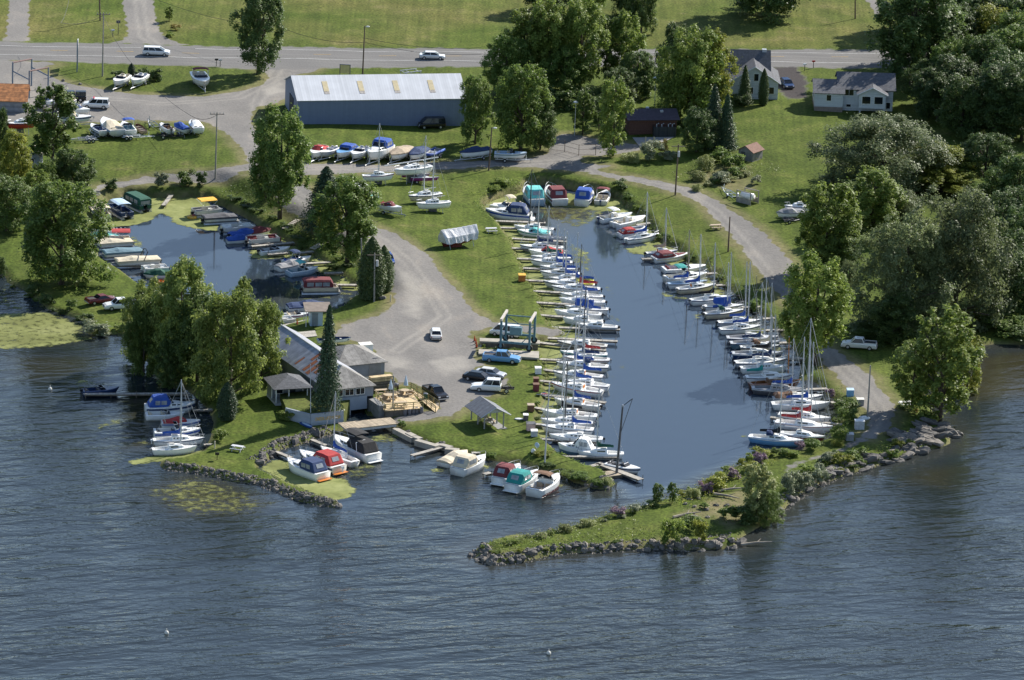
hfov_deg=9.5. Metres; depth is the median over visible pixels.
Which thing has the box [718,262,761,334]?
sailboat
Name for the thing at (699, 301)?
sailboat
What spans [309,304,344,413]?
spruce tree
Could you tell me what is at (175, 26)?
shrub
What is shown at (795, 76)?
house driveway
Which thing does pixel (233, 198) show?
shrub
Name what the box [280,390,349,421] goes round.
lawn terrace
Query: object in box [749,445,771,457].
shrub
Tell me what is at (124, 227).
rowing skiff
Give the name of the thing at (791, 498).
rock
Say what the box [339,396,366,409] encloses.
boat door
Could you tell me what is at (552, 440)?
finger dock
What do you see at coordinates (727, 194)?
boat trailer
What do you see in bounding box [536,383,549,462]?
flagpole
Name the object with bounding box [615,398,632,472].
gin pole
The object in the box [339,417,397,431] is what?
footbridge
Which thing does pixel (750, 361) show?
sailboat
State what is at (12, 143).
maple tree
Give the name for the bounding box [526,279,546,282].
finger dock
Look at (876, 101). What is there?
window
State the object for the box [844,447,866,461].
shrub
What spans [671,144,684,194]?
utility pole
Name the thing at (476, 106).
maple tree
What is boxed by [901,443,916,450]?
rock
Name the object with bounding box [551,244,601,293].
sailboat
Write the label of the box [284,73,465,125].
storage shed
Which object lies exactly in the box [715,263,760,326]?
sailboat
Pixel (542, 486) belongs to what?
motorboat
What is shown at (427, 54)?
sedan car
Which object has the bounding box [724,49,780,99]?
gabled house
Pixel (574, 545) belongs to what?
rock
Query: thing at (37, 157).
leaning shed
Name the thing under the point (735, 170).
shrub
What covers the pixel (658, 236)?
shrub
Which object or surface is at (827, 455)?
shrub
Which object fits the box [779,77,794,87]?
sedan car
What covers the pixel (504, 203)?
motorboat
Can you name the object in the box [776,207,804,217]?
motorboat
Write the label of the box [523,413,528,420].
dock box
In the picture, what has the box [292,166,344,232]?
pine tree
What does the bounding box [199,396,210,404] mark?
shrub
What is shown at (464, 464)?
motorboat
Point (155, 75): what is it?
shrub
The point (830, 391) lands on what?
shrub
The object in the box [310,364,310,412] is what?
flagpole
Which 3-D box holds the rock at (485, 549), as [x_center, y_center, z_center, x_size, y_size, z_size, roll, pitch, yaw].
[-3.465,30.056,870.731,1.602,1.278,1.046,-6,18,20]
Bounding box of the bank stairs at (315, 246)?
[309,243,322,249]
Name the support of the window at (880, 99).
in the ranch house at (860, 91)
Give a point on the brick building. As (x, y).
(642, 121)
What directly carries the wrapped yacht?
on the ground
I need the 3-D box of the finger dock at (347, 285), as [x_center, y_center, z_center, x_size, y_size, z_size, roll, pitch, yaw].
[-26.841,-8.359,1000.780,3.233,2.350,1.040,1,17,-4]
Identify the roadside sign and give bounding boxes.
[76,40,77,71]
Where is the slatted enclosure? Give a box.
[652,123,675,136]
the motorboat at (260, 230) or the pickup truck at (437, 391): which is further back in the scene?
the motorboat at (260, 230)
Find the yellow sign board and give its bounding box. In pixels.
[339,64,350,74]
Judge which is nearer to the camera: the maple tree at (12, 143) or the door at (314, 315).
the door at (314, 315)
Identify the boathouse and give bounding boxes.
[256,324,385,418]
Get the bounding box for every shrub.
[24,283,41,292]
[39,292,55,303]
[58,309,70,313]
[65,298,77,309]
[74,314,82,320]
[81,313,93,319]
[81,318,112,335]
[101,176,118,189]
[110,69,124,75]
[139,67,162,80]
[152,171,168,185]
[165,31,173,36]
[170,23,181,30]
[176,168,195,185]
[195,171,207,185]
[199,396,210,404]
[212,428,228,440]
[227,195,243,200]
[240,202,250,207]
[247,206,256,211]
[276,409,294,420]
[279,221,294,227]
[288,235,303,238]
[298,243,308,248]
[326,263,339,269]
[331,255,344,259]
[341,261,355,266]
[397,419,405,425]
[486,452,496,458]
[487,184,500,189]
[489,548,501,553]
[493,176,510,184]
[502,537,520,543]
[534,449,552,456]
[539,462,551,466]
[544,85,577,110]
[554,468,575,476]
[568,470,589,480]
[578,86,600,108]
[589,479,603,486]
[594,93,612,109]
[608,506,626,514]
[609,178,627,188]
[621,191,635,199]
[629,503,641,510]
[631,205,640,210]
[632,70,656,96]
[639,138,664,159]
[644,499,662,506]
[653,232,662,239]
[658,138,668,151]
[660,517,687,543]
[662,150,676,160]
[662,231,670,238]
[677,489,686,495]
[681,513,703,530]
[684,254,697,260]
[685,488,700,498]
[691,519,708,540]
[696,480,713,492]
[698,502,708,508]
[702,180,711,185]
[702,471,727,491]
[708,171,730,182]
[709,146,731,164]
[710,176,721,183]
[713,274,723,280]
[717,505,738,517]
[721,153,745,166]
[721,465,729,471]
[727,176,737,181]
[727,466,741,478]
[728,164,746,176]
[728,502,758,525]
[729,93,749,105]
[735,289,748,298]
[736,458,745,464]
[743,461,757,469]
[745,451,753,460]
[747,298,764,311]
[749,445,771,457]
[750,175,760,182]
[752,451,767,464]
[770,448,779,455]
[777,448,787,455]
[780,468,803,493]
[782,447,798,457]
[793,469,813,491]
[794,441,804,449]
[797,463,815,472]
[803,438,822,449]
[811,461,831,481]
[817,451,835,462]
[825,388,834,396]
[829,424,850,439]
[830,417,844,422]
[831,453,854,466]
[834,397,859,409]
[834,405,859,419]
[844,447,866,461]
[886,447,898,457]
[891,437,905,445]
[906,438,914,443]
[967,308,987,323]
[981,314,1023,338]
[1007,323,1023,341]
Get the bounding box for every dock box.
[518,273,525,281]
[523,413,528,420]
[526,421,535,430]
[527,403,534,411]
[531,429,537,436]
[533,377,538,381]
[533,382,539,391]
[535,366,541,373]
[846,388,854,396]
[846,432,853,440]
[854,419,864,429]
[856,397,863,405]
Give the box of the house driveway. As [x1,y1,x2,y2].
[773,67,806,98]
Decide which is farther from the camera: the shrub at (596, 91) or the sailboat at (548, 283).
the shrub at (596, 91)
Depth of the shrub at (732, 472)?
906.75 m
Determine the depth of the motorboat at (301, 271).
1006.81 m
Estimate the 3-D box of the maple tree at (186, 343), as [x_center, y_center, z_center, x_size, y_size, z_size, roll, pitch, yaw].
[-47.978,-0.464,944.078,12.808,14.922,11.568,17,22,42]
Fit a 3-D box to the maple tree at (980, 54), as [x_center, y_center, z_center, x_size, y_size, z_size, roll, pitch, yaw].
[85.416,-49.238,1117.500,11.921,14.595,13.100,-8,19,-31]
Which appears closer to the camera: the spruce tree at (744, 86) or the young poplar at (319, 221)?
the young poplar at (319, 221)
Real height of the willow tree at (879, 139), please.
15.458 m
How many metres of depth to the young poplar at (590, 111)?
1090.08 m
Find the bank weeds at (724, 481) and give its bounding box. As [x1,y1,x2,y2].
[676,456,778,503]
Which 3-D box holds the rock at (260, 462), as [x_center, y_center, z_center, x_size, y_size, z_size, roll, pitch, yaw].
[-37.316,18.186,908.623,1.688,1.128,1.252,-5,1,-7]
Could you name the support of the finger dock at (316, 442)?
in the water
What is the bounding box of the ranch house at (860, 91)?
[811,71,895,112]
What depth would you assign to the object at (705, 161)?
1070.94 m
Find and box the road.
[0,41,973,96]
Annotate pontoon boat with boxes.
[89,205,110,221]
[94,238,133,250]
[99,247,143,260]
[103,228,132,239]
[106,198,133,219]
[112,248,161,268]
[121,191,151,212]
[140,263,169,275]
[190,197,222,217]
[200,212,239,224]
[219,222,254,234]
[244,234,282,246]
[278,315,295,322]
[299,276,340,294]
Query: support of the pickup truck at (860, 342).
on the ground
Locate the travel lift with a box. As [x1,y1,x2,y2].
[497,309,537,351]
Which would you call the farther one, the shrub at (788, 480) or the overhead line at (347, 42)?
the overhead line at (347, 42)
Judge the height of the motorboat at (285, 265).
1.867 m
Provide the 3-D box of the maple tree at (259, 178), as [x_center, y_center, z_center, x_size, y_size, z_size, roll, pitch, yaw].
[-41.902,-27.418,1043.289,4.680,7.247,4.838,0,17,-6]
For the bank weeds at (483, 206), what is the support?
on the ground
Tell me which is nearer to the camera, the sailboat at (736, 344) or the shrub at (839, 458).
the shrub at (839, 458)
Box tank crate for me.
[736,187,758,205]
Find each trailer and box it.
[62,136,97,142]
[122,134,154,139]
[148,116,159,127]
[155,131,185,138]
[318,153,336,160]
[366,154,389,164]
[379,209,405,216]
[454,154,491,161]
[496,158,530,162]
[722,184,738,197]
[782,217,799,223]
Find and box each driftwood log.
[672,509,700,517]
[713,492,739,498]
[717,485,741,491]
[741,539,771,545]
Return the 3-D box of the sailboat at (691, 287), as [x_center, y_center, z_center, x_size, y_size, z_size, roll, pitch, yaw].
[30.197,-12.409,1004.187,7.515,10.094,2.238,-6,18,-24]
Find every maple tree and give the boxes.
[0,106,8,164]
[0,128,33,198]
[0,174,35,231]
[0,256,8,277]
[14,177,118,289]
[28,158,60,193]
[49,148,99,197]
[113,275,179,370]
[122,299,159,376]
[144,253,221,372]
[153,338,188,390]
[164,289,232,384]
[184,285,276,401]
[232,296,290,381]
[252,171,274,198]
[459,73,496,144]
[480,33,534,97]
[489,62,556,152]
[522,0,574,10]
[526,94,558,151]
[537,43,591,95]
[583,0,606,7]
[600,66,642,103]
[609,0,638,15]
[620,50,657,97]
[623,0,660,33]
[649,23,730,124]
[654,21,691,103]
[676,106,719,151]
[682,27,742,115]
[729,0,810,24]
[810,228,865,275]
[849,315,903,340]
[867,290,921,350]
[898,141,976,187]
[898,163,976,194]
[899,57,935,101]
[907,3,973,59]
[909,66,961,125]
[916,53,987,116]
[929,36,968,74]
[934,72,983,139]
[950,0,996,31]
[950,32,1006,75]
[952,1,989,48]
[958,132,1016,188]
[963,64,1023,137]
[969,2,1017,49]
[971,171,1018,206]
[972,45,1023,117]
[982,151,1023,215]
[982,184,1023,239]
[984,23,1023,62]
[985,59,1023,141]
[986,7,1023,50]
[992,205,1023,247]
[992,227,1023,298]
[993,0,1023,23]
[998,249,1023,315]
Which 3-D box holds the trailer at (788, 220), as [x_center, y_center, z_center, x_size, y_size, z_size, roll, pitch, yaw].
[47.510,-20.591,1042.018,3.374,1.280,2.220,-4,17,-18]
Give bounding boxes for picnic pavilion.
[465,396,510,428]
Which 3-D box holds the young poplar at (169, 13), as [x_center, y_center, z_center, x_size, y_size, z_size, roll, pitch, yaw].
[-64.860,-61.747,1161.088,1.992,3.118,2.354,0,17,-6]
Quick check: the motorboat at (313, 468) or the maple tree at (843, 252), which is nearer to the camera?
the motorboat at (313, 468)
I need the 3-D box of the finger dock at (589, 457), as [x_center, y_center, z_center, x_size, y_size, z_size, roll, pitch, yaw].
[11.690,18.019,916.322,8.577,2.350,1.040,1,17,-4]
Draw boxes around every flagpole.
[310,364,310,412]
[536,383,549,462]
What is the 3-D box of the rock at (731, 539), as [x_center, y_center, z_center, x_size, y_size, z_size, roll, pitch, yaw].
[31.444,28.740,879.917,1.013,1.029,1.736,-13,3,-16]
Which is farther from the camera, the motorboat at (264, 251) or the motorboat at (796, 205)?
the motorboat at (796, 205)
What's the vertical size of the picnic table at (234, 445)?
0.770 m
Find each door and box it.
[289,93,293,110]
[312,313,317,325]
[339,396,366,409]
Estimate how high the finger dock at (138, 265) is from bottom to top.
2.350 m
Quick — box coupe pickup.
[84,293,114,304]
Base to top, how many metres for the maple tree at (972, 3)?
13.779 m
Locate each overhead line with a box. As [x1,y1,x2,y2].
[104,18,215,119]
[159,0,477,54]
[366,38,466,48]
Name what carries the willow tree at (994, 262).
on the ground
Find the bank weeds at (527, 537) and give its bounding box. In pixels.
[256,157,778,553]
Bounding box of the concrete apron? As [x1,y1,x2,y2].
[632,137,672,146]
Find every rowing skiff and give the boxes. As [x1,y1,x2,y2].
[113,226,130,228]
[135,123,147,133]
[316,336,350,343]
[535,240,563,244]
[536,235,565,239]
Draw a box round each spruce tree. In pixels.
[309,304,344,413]
[702,84,726,149]
[712,94,739,151]
[733,65,753,105]
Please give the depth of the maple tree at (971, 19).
1142.55 m
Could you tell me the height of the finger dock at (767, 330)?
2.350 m
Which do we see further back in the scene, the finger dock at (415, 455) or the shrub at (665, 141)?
the shrub at (665, 141)
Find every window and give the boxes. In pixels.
[345,388,353,395]
[355,387,364,394]
[754,73,758,80]
[769,87,774,93]
[826,94,831,100]
[849,90,853,95]
[862,96,866,103]
[866,96,870,103]
[874,96,878,104]
[878,97,882,104]
[886,102,890,108]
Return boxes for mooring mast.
[756,280,756,324]
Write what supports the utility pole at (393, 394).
on the ground
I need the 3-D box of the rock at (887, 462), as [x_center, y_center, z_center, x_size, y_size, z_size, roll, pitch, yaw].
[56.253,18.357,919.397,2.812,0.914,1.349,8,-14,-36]
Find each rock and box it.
[255,459,264,464]
[257,451,265,457]
[268,450,276,456]
[291,437,298,444]
[304,495,312,499]
[310,427,320,436]
[481,556,486,562]
[482,548,491,552]
[486,558,493,564]
[489,554,497,560]
[508,557,513,563]
[518,554,525,560]
[527,549,537,555]
[571,542,579,548]
[580,546,587,552]
[581,541,587,547]
[587,547,595,551]
[598,543,604,549]
[609,543,616,550]
[615,542,623,547]
[642,547,650,551]
[649,538,655,544]
[652,541,660,546]
[667,542,674,547]
[671,540,679,546]
[677,543,684,548]
[691,538,697,544]
[704,539,714,548]
[716,542,722,548]
[727,537,734,542]
[728,545,736,549]
[736,537,746,544]
[785,494,795,501]
[805,486,813,492]
[826,469,835,478]
[832,469,843,474]
[843,472,852,475]
[844,462,855,466]
[858,465,871,471]
[860,452,881,462]
[863,453,879,462]
[881,460,894,464]
[887,431,904,436]
[891,427,906,432]
[891,436,910,444]
[891,458,904,461]
[900,451,914,459]
[901,432,916,439]
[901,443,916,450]
[906,447,915,451]
[910,428,921,434]
[911,421,931,428]
[912,437,924,443]
[917,434,944,446]
[917,446,930,454]
[919,417,937,424]
[919,429,937,433]
[920,440,934,444]
[931,426,947,431]
[933,431,952,438]
[937,421,949,424]
[947,427,957,434]
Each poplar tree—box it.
[227,0,285,74]
[244,100,316,219]
[306,172,383,266]
[497,5,552,84]
[526,0,580,87]
[550,0,612,92]
[777,248,858,365]
[792,178,867,273]
[843,165,910,234]
[864,0,965,85]
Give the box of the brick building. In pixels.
[623,107,679,134]
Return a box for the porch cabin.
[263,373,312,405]
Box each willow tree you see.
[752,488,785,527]
[805,110,962,198]
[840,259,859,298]
[845,209,981,333]
[857,187,924,235]
[884,179,1023,333]
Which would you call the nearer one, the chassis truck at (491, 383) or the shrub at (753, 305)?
the chassis truck at (491, 383)
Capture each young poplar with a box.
[21,81,80,164]
[21,169,55,205]
[164,6,173,19]
[235,276,254,302]
[312,201,345,235]
[571,92,596,134]
[591,14,625,84]
[592,97,605,129]
[596,76,635,158]
[608,8,647,74]
[652,483,664,502]
[666,482,679,501]
[740,461,777,523]
[886,338,940,412]
[896,303,986,421]
[959,334,987,393]
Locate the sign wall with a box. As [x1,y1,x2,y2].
[285,408,343,425]
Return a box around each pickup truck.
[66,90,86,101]
[102,297,133,310]
[422,384,448,399]
[482,349,520,363]
[841,336,877,350]
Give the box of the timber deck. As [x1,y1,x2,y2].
[375,382,439,417]
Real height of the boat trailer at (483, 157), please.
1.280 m
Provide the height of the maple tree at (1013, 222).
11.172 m
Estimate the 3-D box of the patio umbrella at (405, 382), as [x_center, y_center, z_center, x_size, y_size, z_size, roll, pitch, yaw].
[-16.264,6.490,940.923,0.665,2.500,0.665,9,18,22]
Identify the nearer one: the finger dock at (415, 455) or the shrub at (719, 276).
the finger dock at (415, 455)
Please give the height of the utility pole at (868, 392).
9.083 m
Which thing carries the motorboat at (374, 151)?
on the boat trailer at (387, 157)
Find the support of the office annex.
on the ground
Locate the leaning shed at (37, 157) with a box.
[28,145,42,167]
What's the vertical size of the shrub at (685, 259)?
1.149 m
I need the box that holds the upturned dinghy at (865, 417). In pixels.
[858,416,869,419]
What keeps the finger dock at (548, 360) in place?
on the water
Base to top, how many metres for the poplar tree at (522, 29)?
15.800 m
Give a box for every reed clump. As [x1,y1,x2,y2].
[534,532,548,538]
[557,524,573,532]
[579,518,595,526]
[600,476,612,485]
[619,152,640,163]
[688,170,707,181]
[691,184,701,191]
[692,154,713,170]
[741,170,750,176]
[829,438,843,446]
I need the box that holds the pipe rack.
[400,68,421,73]
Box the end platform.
[602,471,622,478]
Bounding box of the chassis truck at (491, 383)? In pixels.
[470,377,514,393]
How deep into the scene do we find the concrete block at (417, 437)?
921.39 m
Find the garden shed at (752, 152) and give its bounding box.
[737,142,764,161]
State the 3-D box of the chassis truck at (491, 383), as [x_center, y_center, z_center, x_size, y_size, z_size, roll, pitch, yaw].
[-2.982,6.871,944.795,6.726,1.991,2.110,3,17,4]
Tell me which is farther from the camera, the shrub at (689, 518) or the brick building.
the brick building
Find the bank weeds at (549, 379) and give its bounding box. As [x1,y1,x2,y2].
[471,179,891,553]
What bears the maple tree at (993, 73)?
on the ground
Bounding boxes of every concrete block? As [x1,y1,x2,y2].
[392,428,413,442]
[405,432,416,436]
[412,436,422,441]
[414,439,439,451]
[435,442,452,450]
[445,447,459,453]
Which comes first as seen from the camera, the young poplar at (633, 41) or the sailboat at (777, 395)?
the sailboat at (777, 395)
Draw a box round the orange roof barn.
[0,83,30,111]
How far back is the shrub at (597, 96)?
1104.13 m
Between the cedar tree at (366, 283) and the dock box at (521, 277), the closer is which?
the cedar tree at (366, 283)
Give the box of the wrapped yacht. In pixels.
[438,224,478,249]
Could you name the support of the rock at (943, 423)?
on the ground
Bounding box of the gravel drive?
[0,0,894,467]
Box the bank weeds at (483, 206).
[277,179,848,525]
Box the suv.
[82,96,109,108]
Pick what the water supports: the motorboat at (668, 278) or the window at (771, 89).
the motorboat at (668, 278)
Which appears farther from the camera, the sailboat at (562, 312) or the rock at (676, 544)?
the sailboat at (562, 312)
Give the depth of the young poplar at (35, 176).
1029.49 m
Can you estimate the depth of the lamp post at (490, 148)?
1066.23 m
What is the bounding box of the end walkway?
[595,462,643,482]
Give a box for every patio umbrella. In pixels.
[388,380,392,392]
[404,376,407,385]
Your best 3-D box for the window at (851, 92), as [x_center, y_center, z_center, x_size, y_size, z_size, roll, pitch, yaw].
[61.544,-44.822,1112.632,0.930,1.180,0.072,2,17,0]
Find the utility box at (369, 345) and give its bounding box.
[358,341,373,350]
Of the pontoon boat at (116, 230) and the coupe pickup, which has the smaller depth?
the coupe pickup
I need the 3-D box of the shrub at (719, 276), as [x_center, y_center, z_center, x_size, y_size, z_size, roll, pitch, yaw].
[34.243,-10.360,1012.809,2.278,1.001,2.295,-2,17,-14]
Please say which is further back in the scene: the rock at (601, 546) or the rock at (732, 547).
the rock at (732, 547)
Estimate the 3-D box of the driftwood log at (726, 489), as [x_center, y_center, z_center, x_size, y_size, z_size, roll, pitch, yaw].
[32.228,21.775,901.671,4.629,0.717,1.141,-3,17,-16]
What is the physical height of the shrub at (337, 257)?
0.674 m
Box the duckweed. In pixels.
[0,192,783,540]
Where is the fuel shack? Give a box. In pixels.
[303,302,329,326]
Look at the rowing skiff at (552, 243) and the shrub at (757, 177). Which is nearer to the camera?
the rowing skiff at (552, 243)
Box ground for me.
[0,0,1023,562]
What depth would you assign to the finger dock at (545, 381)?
952.18 m
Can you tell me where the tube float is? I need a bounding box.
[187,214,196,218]
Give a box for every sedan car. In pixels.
[419,50,445,59]
[429,327,441,339]
[462,370,493,380]
[476,366,506,377]
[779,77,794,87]
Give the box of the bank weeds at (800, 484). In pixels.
[776,471,817,494]
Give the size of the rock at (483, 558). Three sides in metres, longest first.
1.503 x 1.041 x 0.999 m
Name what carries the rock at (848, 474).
on the ground
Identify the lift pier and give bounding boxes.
[478,349,538,359]
[480,338,539,349]
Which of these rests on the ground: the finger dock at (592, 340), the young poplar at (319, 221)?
the young poplar at (319, 221)
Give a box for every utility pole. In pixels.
[97,12,109,76]
[99,0,100,20]
[210,112,223,178]
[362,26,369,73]
[367,253,381,301]
[392,375,393,408]
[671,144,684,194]
[727,217,729,251]
[867,365,870,416]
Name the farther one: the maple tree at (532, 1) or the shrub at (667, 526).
the maple tree at (532, 1)
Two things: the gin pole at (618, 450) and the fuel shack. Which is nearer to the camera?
the gin pole at (618, 450)
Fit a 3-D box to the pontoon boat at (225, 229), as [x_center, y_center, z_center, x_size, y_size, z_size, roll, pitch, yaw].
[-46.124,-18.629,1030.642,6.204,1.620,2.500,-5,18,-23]
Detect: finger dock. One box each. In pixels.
[83,389,188,397]
[111,263,162,266]
[161,194,173,207]
[194,406,212,413]
[251,241,294,249]
[267,250,287,257]
[275,451,292,457]
[295,250,313,254]
[305,261,330,266]
[310,439,327,446]
[324,269,342,276]
[337,281,356,288]
[410,446,443,457]
[482,470,492,477]
[495,220,544,225]
[501,227,518,229]
[512,237,565,243]
[512,246,531,249]
[517,257,532,262]
[523,267,549,270]
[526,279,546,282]
[533,289,562,296]
[534,407,597,419]
[536,301,574,305]
[539,358,607,363]
[540,341,606,351]
[540,379,559,383]
[541,314,564,320]
[541,437,600,443]
[543,368,557,372]
[543,394,605,404]
[548,336,617,344]
[552,325,619,332]
[563,455,616,458]
[635,221,650,225]
[641,257,655,260]
[701,306,759,311]
[716,284,726,288]
[765,326,782,333]
[770,416,841,425]
[787,357,804,360]
[805,387,827,391]
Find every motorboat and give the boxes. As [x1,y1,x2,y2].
[44,96,54,104]
[58,112,91,121]
[75,103,89,113]
[80,385,118,395]
[90,123,107,135]
[100,117,124,136]
[113,73,131,85]
[120,117,136,134]
[131,72,149,84]
[143,268,171,278]
[144,394,194,412]
[145,409,184,420]
[153,421,200,437]
[160,122,174,133]
[161,416,199,427]
[174,121,189,133]
[189,119,203,133]
[190,67,209,85]
[225,233,247,243]
[227,228,253,236]
[252,226,270,235]
[257,245,289,255]
[274,259,302,271]
[281,249,310,263]
[284,310,307,318]
[285,259,317,276]
[286,299,323,311]
[287,454,332,481]
[299,446,347,474]
[310,144,328,157]
[321,145,338,156]
[333,427,382,463]
[336,142,358,157]
[351,145,369,158]
[367,137,394,159]
[377,201,401,211]
[389,145,413,158]
[408,146,430,158]
[436,450,467,467]
[450,450,485,476]
[460,146,492,156]
[485,202,536,220]
[489,194,522,207]
[490,460,520,485]
[494,149,526,157]
[502,466,537,493]
[517,227,550,236]
[522,181,545,205]
[525,469,559,498]
[528,246,565,254]
[544,182,567,205]
[558,436,595,454]
[574,184,593,206]
[594,187,610,205]
[596,206,631,223]
[604,460,640,473]
[610,215,645,227]
[616,226,647,238]
[650,250,687,262]
[661,262,705,274]
[662,263,706,282]
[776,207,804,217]
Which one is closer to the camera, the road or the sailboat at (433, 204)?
the sailboat at (433, 204)
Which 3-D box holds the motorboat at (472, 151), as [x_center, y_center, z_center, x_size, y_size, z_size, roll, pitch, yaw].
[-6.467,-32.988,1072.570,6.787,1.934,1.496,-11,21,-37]
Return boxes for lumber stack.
[368,374,394,389]
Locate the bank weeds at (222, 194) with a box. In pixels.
[5,186,362,334]
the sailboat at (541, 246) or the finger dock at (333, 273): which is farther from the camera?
the sailboat at (541, 246)
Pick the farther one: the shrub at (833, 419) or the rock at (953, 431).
the shrub at (833, 419)
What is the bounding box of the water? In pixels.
[0,185,1023,679]
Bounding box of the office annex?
[335,344,387,378]
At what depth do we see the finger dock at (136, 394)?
938.62 m
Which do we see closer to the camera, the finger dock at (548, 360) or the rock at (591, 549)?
the rock at (591, 549)
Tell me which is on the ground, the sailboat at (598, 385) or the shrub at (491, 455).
the shrub at (491, 455)
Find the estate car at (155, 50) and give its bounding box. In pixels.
[142,45,170,56]
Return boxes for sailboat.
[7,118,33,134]
[149,380,196,454]
[150,383,204,446]
[320,392,359,467]
[362,123,393,184]
[384,157,438,183]
[408,137,442,201]
[416,149,450,211]
[514,170,555,233]
[520,191,562,251]
[530,219,574,265]
[531,206,572,260]
[539,226,579,271]
[540,230,581,276]
[540,361,594,426]
[540,368,593,434]
[541,352,599,421]
[543,233,596,287]
[549,231,581,279]
[549,379,604,444]
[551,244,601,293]
[551,358,604,397]
[553,325,604,381]
[554,286,603,318]
[554,370,602,411]
[556,317,608,372]
[557,316,607,349]
[559,274,606,306]
[560,255,604,299]
[560,294,607,356]
[562,293,604,324]
[563,344,609,391]
[564,326,611,362]
[565,281,610,314]
[577,297,619,331]
[577,388,623,459]
[624,192,658,243]
[644,208,677,257]
[665,230,707,288]
[675,235,713,293]
[688,243,732,305]
[702,252,743,310]
[702,262,743,318]
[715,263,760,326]
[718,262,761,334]
[726,278,779,341]
[728,283,779,348]
[729,315,783,359]
[732,317,786,367]
[738,315,787,373]
[739,283,779,350]
[743,349,793,381]
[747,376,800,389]
[748,367,803,446]
[751,339,805,395]
[771,318,829,410]
[772,342,823,400]
[773,337,832,432]
[776,342,830,421]
[780,362,825,441]
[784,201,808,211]
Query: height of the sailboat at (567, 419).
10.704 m
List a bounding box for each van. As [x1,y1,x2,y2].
[417,116,445,128]
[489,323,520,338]
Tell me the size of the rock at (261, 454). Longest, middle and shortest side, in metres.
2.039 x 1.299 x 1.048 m
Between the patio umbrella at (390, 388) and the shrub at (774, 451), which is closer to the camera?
the shrub at (774, 451)
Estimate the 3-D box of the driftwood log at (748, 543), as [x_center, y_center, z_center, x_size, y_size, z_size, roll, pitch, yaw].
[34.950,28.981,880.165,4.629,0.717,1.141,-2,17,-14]
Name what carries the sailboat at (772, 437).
on the water
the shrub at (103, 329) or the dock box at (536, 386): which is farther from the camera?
the shrub at (103, 329)
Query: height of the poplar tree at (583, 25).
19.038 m
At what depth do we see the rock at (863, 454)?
918.60 m
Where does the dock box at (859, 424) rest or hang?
on the ground
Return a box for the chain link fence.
[549,140,595,155]
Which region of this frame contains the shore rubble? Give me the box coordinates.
[162,427,950,565]
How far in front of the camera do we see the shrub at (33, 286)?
989.66 m
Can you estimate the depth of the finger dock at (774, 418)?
936.86 m
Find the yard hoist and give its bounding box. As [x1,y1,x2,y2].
[12,58,48,97]
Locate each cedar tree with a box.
[127,63,135,75]
[216,381,237,420]
[356,236,387,300]
[373,245,395,292]
[758,68,768,104]
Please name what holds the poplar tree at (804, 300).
on the ground
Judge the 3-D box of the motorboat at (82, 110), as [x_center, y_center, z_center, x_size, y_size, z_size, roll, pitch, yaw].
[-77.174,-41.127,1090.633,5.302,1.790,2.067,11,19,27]
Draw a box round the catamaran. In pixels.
[402,173,438,180]
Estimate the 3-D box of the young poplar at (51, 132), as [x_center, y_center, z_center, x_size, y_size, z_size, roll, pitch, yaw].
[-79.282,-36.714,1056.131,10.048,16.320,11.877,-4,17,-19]
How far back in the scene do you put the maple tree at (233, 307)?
930.35 m
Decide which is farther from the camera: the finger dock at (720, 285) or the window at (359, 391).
the finger dock at (720, 285)
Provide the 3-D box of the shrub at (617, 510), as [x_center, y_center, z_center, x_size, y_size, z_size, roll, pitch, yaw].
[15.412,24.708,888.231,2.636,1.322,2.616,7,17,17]
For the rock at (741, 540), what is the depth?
880.47 m
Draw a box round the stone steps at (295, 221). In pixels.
[281,219,299,229]
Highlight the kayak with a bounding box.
[300,422,312,427]
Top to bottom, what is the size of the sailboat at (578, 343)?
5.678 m
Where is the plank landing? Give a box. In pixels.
[299,330,316,337]
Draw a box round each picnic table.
[230,444,244,452]
[374,388,388,394]
[380,393,397,400]
[394,401,406,406]
[396,388,414,396]
[483,418,495,424]
[485,227,496,233]
[709,224,722,229]
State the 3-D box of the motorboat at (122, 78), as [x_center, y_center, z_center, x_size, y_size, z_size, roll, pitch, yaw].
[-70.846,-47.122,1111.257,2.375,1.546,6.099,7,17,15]
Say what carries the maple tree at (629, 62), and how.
on the ground
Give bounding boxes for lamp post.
[488,127,496,170]
[574,101,577,135]
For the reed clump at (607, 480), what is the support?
on the ground
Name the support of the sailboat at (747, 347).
on the water
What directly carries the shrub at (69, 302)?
on the ground

